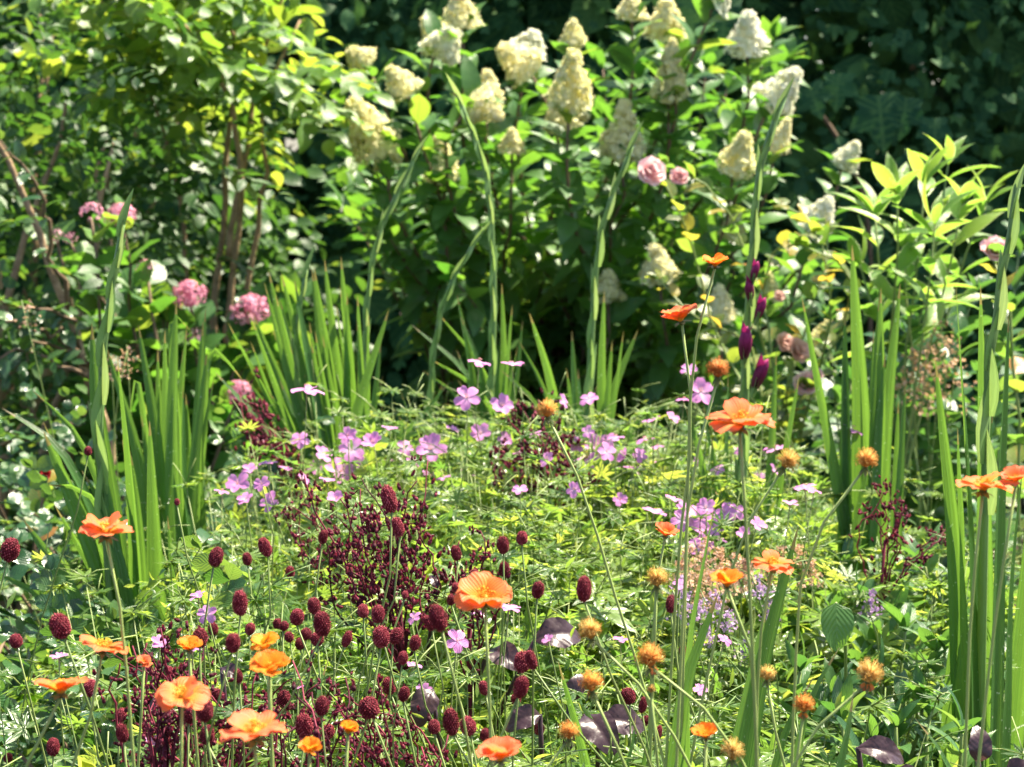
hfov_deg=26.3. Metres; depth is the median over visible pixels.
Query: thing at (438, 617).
burnet flower
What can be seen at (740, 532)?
geranium flower
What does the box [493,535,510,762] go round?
burnet flower
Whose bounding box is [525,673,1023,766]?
geranium plant
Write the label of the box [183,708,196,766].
burnet flower
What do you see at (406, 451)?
geranium flower
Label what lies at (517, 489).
geranium flower
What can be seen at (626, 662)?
geranium plant
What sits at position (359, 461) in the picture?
geranium flower
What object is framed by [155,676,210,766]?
geum flower
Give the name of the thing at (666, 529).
geum flower
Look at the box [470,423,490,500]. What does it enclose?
geranium flower
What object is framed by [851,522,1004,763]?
leafy perennial
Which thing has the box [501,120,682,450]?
gladiolus plant
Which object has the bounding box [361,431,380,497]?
geranium flower
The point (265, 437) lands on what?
burgundy seed spray
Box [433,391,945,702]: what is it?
geranium plant
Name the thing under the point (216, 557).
burnet flower
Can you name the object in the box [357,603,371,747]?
burnet flower
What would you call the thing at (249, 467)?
geranium flower
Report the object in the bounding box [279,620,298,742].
burnet flower
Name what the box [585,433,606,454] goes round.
geranium flower
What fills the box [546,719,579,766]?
geum seed head
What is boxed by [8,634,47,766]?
burnet flower
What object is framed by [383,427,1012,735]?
geranium plant
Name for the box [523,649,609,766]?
burnet flower
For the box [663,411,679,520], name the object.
geranium flower
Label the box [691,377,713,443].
geranium flower
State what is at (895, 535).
burgundy seed spray
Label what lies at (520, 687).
burnet flower
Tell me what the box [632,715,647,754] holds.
burnet flower
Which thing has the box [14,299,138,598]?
seeding shoot
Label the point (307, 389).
geranium flower
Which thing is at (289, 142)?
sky
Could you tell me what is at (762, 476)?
geranium flower
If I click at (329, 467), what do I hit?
geranium flower
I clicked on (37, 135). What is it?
leaved shrub
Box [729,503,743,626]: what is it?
geranium flower
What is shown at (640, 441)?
geranium flower
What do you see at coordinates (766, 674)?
geum seed head
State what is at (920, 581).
geranium plant
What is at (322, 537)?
burnet flower
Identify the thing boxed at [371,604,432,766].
burnet flower
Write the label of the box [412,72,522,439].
gladiolus plant
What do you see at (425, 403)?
geranium plant
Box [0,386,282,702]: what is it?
shrub
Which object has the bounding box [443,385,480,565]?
geranium flower
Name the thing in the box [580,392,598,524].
geranium flower
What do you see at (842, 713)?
leafy perennial
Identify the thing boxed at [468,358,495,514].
geranium flower
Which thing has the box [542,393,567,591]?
geranium flower
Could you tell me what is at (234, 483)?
geranium flower
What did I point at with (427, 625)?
burnet flower
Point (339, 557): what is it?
burgundy seed spray
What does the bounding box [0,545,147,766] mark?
shrub
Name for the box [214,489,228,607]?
geranium flower
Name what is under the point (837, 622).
broad leaved plant
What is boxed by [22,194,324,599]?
pink hydrangea shrub
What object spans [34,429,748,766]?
geranium plant
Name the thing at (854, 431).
geranium flower
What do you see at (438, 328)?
gladiolus plant
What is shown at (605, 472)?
geranium plant
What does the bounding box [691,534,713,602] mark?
geranium flower
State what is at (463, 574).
burgundy seed spray
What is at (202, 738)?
burnet flower
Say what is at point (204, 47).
tree
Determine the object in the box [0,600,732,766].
geranium plant
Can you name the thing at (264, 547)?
burnet flower
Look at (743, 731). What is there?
gladiolus plant
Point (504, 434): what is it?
geranium flower
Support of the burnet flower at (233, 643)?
on the ground at (831, 488)
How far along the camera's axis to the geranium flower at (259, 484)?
2.26 m
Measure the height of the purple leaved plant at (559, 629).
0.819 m
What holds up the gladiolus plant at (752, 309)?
on the ground at (831, 488)
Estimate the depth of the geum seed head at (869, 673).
1.32 m
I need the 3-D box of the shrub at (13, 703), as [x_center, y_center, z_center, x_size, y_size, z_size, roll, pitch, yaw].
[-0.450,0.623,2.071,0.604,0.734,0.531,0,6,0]
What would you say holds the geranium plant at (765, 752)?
on the ground at (831, 488)
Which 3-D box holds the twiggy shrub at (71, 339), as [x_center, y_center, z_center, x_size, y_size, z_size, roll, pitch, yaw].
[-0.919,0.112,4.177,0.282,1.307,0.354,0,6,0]
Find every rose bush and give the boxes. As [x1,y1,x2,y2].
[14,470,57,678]
[637,154,865,533]
[979,235,1023,607]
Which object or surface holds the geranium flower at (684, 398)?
on the ground at (831, 488)
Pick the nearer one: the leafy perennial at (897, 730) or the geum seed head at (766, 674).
the geum seed head at (766, 674)
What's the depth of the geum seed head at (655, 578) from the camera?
1.52 m
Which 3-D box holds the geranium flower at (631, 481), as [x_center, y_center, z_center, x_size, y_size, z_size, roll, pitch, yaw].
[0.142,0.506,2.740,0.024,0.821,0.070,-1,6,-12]
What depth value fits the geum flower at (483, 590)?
1.32 m
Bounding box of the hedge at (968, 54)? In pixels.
[0,0,1023,484]
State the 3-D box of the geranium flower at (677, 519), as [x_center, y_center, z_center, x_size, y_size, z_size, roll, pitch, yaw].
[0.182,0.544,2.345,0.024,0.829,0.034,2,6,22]
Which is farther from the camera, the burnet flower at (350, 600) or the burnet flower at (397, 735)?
the burnet flower at (350, 600)
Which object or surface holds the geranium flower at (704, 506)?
on the ground at (831, 488)
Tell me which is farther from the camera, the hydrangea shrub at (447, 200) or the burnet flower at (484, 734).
the hydrangea shrub at (447, 200)
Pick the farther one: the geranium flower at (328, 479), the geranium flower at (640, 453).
the geranium flower at (640, 453)
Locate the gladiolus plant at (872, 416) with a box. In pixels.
[802,246,905,663]
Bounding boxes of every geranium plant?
[0,430,599,747]
[0,483,688,764]
[0,568,579,766]
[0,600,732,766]
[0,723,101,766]
[1,487,613,762]
[9,525,265,679]
[11,538,364,765]
[11,607,953,766]
[22,477,508,647]
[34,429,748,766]
[37,519,734,766]
[54,467,657,679]
[60,518,717,766]
[81,360,757,656]
[118,413,535,579]
[145,450,930,763]
[166,478,836,756]
[178,634,932,766]
[216,387,683,578]
[227,372,881,651]
[235,382,799,579]
[241,387,836,578]
[244,418,733,577]
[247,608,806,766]
[287,504,947,764]
[331,632,994,766]
[332,452,820,722]
[342,635,935,766]
[369,479,1016,746]
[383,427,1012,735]
[397,418,820,545]
[416,430,946,645]
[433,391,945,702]
[445,398,966,577]
[496,580,1023,766]
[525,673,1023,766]
[526,517,1020,766]
[677,454,1023,704]
[684,492,1022,737]
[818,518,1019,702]
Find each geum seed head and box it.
[535,398,664,766]
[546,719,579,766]
[577,618,691,766]
[577,670,626,766]
[634,642,745,766]
[645,566,669,763]
[646,684,658,766]
[675,358,728,766]
[689,448,799,764]
[720,734,743,766]
[760,664,785,766]
[790,447,879,766]
[791,655,883,766]
[792,692,815,766]
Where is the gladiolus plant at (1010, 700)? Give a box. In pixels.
[935,165,1023,766]
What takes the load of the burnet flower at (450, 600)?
on the ground at (831, 488)
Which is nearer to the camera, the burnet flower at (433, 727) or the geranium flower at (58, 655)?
the burnet flower at (433, 727)
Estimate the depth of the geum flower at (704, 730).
1.25 m
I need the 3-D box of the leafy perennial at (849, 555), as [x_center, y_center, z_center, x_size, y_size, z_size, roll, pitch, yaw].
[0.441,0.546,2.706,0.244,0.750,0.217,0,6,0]
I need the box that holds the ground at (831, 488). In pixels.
[9,270,1023,634]
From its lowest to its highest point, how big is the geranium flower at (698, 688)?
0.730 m
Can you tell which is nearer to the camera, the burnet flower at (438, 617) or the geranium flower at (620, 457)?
the burnet flower at (438, 617)
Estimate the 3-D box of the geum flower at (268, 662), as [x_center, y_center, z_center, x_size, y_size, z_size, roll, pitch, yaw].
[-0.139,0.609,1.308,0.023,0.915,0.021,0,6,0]
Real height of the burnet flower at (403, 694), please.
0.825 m
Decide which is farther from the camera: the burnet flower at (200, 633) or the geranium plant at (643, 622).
the geranium plant at (643, 622)
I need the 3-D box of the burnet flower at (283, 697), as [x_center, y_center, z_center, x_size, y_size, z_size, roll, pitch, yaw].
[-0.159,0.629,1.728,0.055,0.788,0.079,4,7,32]
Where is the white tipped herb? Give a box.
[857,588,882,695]
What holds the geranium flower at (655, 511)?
on the ground at (831, 488)
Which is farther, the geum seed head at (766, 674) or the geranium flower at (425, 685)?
the geranium flower at (425, 685)
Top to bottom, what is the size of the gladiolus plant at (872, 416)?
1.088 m
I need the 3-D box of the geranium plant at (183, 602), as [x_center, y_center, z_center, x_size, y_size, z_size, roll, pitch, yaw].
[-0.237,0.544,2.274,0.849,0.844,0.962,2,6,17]
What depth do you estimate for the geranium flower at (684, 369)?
2.70 m
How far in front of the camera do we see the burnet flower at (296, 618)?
1.70 m
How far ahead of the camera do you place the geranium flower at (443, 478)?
2.69 m
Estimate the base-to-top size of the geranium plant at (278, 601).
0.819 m
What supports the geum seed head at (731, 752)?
on the ground at (831, 488)
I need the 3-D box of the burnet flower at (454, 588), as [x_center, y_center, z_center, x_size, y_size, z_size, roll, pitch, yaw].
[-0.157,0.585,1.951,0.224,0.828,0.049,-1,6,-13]
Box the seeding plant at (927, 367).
[894,320,976,615]
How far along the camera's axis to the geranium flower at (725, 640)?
1.72 m
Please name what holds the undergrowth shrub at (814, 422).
on the ground at (831, 488)
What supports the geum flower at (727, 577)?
on the ground at (831, 488)
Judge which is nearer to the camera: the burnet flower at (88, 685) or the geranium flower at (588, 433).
the burnet flower at (88, 685)
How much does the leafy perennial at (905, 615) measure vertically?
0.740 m
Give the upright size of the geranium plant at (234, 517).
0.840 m
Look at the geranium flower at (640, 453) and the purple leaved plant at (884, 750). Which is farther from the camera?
the geranium flower at (640, 453)
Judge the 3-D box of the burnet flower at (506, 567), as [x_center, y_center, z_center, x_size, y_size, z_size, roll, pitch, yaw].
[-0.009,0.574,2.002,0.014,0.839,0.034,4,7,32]
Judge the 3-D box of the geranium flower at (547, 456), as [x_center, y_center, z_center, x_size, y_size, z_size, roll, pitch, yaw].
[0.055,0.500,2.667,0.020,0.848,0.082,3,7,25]
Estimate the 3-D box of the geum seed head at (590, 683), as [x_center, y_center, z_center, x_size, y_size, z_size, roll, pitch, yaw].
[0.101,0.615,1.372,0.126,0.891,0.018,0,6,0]
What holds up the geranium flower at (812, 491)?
on the ground at (831, 488)
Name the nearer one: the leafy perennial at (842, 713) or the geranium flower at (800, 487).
the leafy perennial at (842, 713)
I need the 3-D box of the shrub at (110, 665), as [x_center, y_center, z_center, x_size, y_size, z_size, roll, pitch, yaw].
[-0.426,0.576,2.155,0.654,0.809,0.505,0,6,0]
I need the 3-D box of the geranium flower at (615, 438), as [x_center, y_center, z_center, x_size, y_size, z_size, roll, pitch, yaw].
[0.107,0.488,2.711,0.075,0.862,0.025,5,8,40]
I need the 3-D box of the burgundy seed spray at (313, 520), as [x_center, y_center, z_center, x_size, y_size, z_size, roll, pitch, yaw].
[-0.206,0.525,2.361,0.083,0.862,0.108,-5,8,-38]
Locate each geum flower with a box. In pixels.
[25,676,87,766]
[71,634,128,766]
[79,511,135,766]
[136,654,152,766]
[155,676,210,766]
[177,635,202,766]
[218,709,288,766]
[250,632,278,766]
[250,648,290,766]
[298,736,321,766]
[341,720,358,766]
[454,570,512,766]
[476,736,520,766]
[647,522,679,766]
[661,303,697,766]
[680,253,728,737]
[691,722,716,766]
[706,397,774,766]
[710,568,759,766]
[752,549,793,766]
[956,471,1012,766]
[976,465,1023,766]
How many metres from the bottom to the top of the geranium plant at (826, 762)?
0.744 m
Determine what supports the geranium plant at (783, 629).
on the ground at (831, 488)
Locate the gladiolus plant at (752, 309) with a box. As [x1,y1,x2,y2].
[686,76,798,602]
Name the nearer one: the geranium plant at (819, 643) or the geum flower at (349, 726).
the geum flower at (349, 726)
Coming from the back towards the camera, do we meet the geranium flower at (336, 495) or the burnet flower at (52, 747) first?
the geranium flower at (336, 495)
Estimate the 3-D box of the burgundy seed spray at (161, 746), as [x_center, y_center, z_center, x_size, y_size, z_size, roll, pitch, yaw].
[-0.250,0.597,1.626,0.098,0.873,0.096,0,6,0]
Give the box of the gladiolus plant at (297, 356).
[216,245,447,527]
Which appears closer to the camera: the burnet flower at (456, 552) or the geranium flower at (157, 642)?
the geranium flower at (157, 642)
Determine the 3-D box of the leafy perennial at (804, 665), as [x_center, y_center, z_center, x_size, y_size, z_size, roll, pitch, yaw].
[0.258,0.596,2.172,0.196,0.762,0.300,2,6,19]
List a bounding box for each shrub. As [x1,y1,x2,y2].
[0,0,320,697]
[0,0,381,584]
[0,116,117,481]
[0,367,124,697]
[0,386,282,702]
[0,438,245,718]
[0,458,206,765]
[0,524,99,764]
[0,528,299,765]
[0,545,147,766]
[0,569,218,766]
[0,618,298,766]
[0,647,173,766]
[0,674,179,765]
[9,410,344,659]
[18,535,251,766]
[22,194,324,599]
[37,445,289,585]
[315,0,871,474]
[793,341,1023,578]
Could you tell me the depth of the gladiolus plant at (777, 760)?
1.55 m
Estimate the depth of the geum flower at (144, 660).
1.48 m
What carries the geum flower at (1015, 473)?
on the ground at (831, 488)
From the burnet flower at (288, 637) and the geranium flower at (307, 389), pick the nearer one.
the burnet flower at (288, 637)
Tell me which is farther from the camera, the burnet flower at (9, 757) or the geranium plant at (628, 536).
the geranium plant at (628, 536)
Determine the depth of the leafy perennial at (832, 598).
2.39 m
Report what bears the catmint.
on the ground at (831, 488)
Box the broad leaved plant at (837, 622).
[821,602,853,680]
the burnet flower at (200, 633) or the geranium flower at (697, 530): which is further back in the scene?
the geranium flower at (697, 530)
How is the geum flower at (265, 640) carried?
on the ground at (831, 488)
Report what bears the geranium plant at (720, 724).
on the ground at (831, 488)
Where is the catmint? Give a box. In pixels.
[666,572,780,734]
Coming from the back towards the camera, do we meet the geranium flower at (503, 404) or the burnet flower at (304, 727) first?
the geranium flower at (503, 404)
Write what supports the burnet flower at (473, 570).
on the ground at (831, 488)
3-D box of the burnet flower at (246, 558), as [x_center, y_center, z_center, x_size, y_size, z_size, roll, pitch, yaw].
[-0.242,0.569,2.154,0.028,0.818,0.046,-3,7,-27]
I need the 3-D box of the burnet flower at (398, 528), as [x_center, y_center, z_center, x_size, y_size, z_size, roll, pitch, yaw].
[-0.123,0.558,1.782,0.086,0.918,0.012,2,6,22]
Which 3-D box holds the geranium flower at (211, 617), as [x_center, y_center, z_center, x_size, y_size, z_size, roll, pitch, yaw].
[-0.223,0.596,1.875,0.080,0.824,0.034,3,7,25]
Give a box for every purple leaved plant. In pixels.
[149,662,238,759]
[410,674,643,766]
[423,575,580,733]
[855,735,913,766]
[968,725,1023,766]
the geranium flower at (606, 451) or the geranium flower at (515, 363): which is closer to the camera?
the geranium flower at (606, 451)
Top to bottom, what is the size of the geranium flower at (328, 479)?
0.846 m
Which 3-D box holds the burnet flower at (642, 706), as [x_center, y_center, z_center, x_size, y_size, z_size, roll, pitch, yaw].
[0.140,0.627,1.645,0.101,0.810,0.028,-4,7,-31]
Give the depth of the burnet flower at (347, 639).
1.73 m
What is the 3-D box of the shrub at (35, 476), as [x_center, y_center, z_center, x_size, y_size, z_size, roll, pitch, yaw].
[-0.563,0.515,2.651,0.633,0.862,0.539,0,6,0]
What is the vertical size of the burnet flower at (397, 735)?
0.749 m
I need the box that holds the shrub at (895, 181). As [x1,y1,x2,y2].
[818,134,1023,580]
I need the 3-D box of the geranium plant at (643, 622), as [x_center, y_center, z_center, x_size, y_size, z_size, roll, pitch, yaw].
[0.110,0.547,2.313,0.896,0.829,1.011,2,6,18]
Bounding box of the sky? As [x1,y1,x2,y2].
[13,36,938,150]
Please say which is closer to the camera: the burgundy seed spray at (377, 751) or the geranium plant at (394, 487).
the burgundy seed spray at (377, 751)
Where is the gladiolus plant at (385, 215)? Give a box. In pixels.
[339,135,427,399]
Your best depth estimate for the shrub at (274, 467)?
3.06 m
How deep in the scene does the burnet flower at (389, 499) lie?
1.75 m
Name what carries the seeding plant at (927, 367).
on the ground at (831, 488)
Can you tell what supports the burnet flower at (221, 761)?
on the ground at (831, 488)
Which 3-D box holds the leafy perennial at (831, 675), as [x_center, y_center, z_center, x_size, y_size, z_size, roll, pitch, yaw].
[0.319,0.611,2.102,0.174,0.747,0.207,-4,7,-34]
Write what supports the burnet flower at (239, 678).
on the ground at (831, 488)
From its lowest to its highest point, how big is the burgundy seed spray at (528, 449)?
0.907 m
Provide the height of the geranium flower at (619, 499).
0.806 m
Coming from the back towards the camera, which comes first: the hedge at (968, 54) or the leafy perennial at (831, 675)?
the hedge at (968, 54)
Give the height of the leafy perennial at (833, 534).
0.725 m
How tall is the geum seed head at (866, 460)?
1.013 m
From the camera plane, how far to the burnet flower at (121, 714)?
1.67 m
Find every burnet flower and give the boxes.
[0,537,20,592]
[3,752,12,766]
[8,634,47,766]
[13,446,91,766]
[45,738,59,766]
[48,611,109,766]
[80,678,103,766]
[114,707,126,766]
[114,722,128,766]
[165,666,179,751]
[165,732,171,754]
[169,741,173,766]
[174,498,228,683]
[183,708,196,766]
[192,628,207,766]
[196,701,214,766]
[199,725,219,766]
[201,632,241,766]
[203,547,223,766]
[207,622,248,697]
[212,688,245,765]
[212,756,225,766]
[230,589,248,766]
[232,669,244,766]
[234,537,272,743]
[239,609,332,766]
[242,551,256,644]
[244,622,255,701]
[248,565,294,684]
[251,628,311,766]
[273,618,296,690]
[277,690,291,761]
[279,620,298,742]
[283,597,321,766]
[284,631,299,713]
[289,608,399,766]
[294,713,313,766]
[295,638,309,687]
[310,529,327,696]
[310,633,323,741]
[314,696,329,766]
[319,629,352,731]
[321,724,335,748]
[327,591,408,760]
[335,517,404,763]
[345,566,381,716]
[351,625,389,766]
[355,553,394,673]
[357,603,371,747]
[358,696,392,766]
[361,485,397,732]
[368,582,458,722]
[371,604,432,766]
[381,677,422,766]
[389,626,412,765]
[390,720,407,766]
[392,651,408,766]
[397,683,417,766]
[408,569,477,717]
[409,635,456,766]
[423,615,443,765]
[427,603,472,766]
[427,719,445,766]
[433,545,461,688]
[441,708,470,766]
[447,594,517,756]
[460,715,476,766]
[478,680,498,766]
[480,728,489,759]
[487,675,528,766]
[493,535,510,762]
[499,560,509,732]
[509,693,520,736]
[512,650,528,766]
[516,531,552,759]
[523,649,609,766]
[531,580,545,765]
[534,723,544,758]
[576,575,651,766]
[621,686,635,766]
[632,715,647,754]
[638,696,652,766]
[652,725,662,765]
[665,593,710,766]
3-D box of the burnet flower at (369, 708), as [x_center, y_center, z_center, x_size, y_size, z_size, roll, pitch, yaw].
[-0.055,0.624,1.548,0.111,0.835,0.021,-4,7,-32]
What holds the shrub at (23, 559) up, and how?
on the ground at (831, 488)
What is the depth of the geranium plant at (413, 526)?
2.61 m
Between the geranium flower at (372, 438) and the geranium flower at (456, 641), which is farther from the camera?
the geranium flower at (372, 438)
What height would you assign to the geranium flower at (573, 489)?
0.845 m
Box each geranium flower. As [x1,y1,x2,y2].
[49,652,67,765]
[151,634,166,721]
[189,590,212,749]
[190,648,201,766]
[197,605,235,766]
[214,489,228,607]
[225,471,248,549]
[237,492,252,615]
[242,463,256,542]
[253,476,273,631]
[258,460,277,577]
[260,490,287,566]
[279,466,290,532]
[284,432,309,568]
[288,473,308,546]
[291,384,324,565]
[291,685,303,755]
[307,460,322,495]
[312,445,332,555]
[319,477,334,587]
[325,457,354,488]
[327,426,356,579]
[327,490,343,606]
[338,437,363,482]
[352,456,375,536]
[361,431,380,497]
[382,425,397,484]
[397,440,413,484]
[400,455,418,498]
[407,661,421,721]
[408,612,431,686]
[416,433,446,534]
[416,683,435,766]
[436,475,452,537]
[442,425,459,533]
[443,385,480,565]
[446,629,468,766]
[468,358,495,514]
[469,609,483,723]
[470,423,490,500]
[479,393,513,514]
[496,431,511,502]
[498,603,520,736]
[501,361,529,491]
[512,485,527,620]
[540,452,559,507]
[541,634,566,766]
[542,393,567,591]
[566,481,581,603]
[569,437,585,462]
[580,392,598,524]
[582,425,594,522]
[584,452,605,517]
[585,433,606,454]
[590,441,615,553]
[603,433,618,506]
[607,434,624,507]
[612,636,627,687]
[613,492,627,570]
[617,448,642,569]
[623,466,637,527]
[632,448,647,519]
[635,507,666,641]
[636,436,654,484]
[641,416,659,512]
[651,444,663,498]
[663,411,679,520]
[665,494,681,642]
[667,397,688,517]
[670,509,693,632]
[673,578,687,680]
[675,500,696,617]
[680,364,697,536]
[683,527,704,634]
[688,538,702,617]
[689,509,712,629]
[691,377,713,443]
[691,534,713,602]
[692,683,707,712]
[696,497,714,621]
[703,634,731,766]
[707,523,723,650]
[710,465,724,545]
[713,502,747,664]
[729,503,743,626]
[736,526,749,537]
[739,516,767,681]
[755,473,764,483]
[758,464,777,503]
[764,444,782,548]
[780,500,798,576]
[791,487,821,705]
[795,483,816,622]
[844,424,862,435]
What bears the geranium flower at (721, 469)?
on the ground at (831, 488)
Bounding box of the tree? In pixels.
[0,0,396,344]
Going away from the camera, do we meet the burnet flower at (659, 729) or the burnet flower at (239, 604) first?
the burnet flower at (239, 604)
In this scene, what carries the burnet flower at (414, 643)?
on the ground at (831, 488)
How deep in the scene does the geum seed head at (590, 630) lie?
1.38 m
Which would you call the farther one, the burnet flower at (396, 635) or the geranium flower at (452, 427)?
the geranium flower at (452, 427)
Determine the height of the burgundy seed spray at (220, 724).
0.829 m
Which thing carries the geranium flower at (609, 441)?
on the ground at (831, 488)
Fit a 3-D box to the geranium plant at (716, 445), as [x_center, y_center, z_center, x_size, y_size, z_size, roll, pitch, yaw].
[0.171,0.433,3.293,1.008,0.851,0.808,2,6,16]
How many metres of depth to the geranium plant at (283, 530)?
2.97 m
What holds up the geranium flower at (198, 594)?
on the ground at (831, 488)
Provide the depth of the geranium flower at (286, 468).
2.88 m
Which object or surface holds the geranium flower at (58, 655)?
on the ground at (831, 488)
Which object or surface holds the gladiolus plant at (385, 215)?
on the ground at (831, 488)
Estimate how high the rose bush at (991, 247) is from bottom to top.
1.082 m
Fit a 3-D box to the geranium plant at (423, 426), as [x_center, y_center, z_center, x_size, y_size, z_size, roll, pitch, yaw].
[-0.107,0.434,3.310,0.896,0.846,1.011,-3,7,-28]
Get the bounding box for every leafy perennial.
[714,558,828,701]
[729,630,863,757]
[764,671,903,766]
[771,603,894,754]
[787,519,899,701]
[787,558,939,705]
[789,636,943,766]
[815,529,943,712]
[833,598,948,766]
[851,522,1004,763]
[852,662,999,766]
[872,613,969,766]
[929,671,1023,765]
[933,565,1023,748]
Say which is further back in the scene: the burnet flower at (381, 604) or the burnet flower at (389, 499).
the burnet flower at (381, 604)
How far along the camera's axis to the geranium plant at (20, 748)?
2.66 m
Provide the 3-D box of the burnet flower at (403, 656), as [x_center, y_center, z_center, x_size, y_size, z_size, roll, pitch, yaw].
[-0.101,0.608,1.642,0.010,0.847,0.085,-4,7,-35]
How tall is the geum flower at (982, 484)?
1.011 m
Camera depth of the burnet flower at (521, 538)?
1.81 m
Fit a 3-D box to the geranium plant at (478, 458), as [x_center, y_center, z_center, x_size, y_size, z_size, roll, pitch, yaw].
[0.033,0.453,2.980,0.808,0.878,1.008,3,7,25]
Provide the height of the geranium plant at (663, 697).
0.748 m
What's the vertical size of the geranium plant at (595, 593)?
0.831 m
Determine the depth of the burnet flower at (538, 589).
1.58 m
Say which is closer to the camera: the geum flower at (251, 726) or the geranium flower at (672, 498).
the geum flower at (251, 726)
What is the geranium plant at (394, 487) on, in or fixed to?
on the ground at (831, 488)
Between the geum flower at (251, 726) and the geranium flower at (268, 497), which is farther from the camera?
the geranium flower at (268, 497)
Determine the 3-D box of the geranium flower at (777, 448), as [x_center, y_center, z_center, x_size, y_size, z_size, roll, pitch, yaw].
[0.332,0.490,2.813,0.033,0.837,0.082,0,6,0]
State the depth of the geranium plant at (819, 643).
2.36 m
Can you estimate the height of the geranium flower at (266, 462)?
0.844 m
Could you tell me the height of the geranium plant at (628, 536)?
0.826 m
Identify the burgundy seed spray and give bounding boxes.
[91,618,230,766]
[114,643,341,766]
[229,367,318,537]
[250,649,371,766]
[273,474,372,661]
[290,455,452,716]
[335,673,457,766]
[442,525,510,716]
[488,388,600,539]
[848,475,946,607]
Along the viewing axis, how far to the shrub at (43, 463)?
2.92 m
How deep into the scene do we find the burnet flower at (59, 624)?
1.44 m
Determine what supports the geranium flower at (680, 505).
on the ground at (831, 488)
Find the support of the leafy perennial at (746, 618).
on the ground at (831, 488)
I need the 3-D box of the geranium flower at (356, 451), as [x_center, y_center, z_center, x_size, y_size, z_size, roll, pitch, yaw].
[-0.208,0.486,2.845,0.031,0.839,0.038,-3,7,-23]
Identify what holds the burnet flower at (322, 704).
on the ground at (831, 488)
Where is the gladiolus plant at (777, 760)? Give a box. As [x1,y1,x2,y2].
[771,647,950,766]
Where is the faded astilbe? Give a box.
[662,536,762,716]
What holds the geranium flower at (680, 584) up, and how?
on the ground at (831, 488)
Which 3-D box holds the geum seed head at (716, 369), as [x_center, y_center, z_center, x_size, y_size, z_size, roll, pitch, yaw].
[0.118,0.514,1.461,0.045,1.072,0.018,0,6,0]
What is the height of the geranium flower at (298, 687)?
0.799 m
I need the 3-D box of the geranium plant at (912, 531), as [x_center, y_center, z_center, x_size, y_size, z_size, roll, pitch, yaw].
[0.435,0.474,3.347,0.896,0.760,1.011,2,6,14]
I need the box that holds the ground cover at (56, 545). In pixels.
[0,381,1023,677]
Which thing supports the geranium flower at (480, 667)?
on the ground at (831, 488)
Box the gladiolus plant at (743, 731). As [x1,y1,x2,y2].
[667,509,797,766]
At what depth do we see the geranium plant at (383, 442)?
2.88 m
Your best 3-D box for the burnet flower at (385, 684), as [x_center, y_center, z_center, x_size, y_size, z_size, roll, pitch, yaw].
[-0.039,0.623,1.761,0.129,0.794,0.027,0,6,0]
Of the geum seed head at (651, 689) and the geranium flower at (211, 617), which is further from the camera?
the geranium flower at (211, 617)
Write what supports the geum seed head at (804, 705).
on the ground at (831, 488)
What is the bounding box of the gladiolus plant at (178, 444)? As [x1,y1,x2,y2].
[107,300,241,592]
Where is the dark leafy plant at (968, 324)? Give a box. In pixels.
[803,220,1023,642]
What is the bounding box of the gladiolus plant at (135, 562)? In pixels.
[2,188,181,754]
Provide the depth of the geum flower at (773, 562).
1.42 m
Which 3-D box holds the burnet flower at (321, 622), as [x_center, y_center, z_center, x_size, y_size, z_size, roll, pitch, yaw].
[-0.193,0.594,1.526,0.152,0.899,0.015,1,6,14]
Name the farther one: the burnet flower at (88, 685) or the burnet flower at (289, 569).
the burnet flower at (289, 569)
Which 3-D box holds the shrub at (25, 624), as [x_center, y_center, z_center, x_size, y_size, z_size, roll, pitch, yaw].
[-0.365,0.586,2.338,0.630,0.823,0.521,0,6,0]
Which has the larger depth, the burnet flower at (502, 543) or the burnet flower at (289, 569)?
the burnet flower at (289, 569)
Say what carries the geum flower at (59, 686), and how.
on the ground at (831, 488)
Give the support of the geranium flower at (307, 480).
on the ground at (831, 488)
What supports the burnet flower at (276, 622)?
on the ground at (831, 488)
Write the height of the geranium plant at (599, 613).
0.852 m
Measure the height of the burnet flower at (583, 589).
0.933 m
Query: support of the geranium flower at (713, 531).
on the ground at (831, 488)
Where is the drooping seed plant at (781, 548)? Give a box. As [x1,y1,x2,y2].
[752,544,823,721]
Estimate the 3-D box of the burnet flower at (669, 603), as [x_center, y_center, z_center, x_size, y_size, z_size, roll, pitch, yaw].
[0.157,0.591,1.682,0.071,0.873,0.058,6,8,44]
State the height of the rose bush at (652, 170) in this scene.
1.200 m
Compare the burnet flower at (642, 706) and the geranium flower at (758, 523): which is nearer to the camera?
the burnet flower at (642, 706)
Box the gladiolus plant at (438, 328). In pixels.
[399,220,491,459]
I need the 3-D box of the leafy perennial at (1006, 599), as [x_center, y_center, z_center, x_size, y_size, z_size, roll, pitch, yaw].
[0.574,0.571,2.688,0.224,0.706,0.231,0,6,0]
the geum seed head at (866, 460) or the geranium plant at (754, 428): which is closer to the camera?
the geum seed head at (866, 460)
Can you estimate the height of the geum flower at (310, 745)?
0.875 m

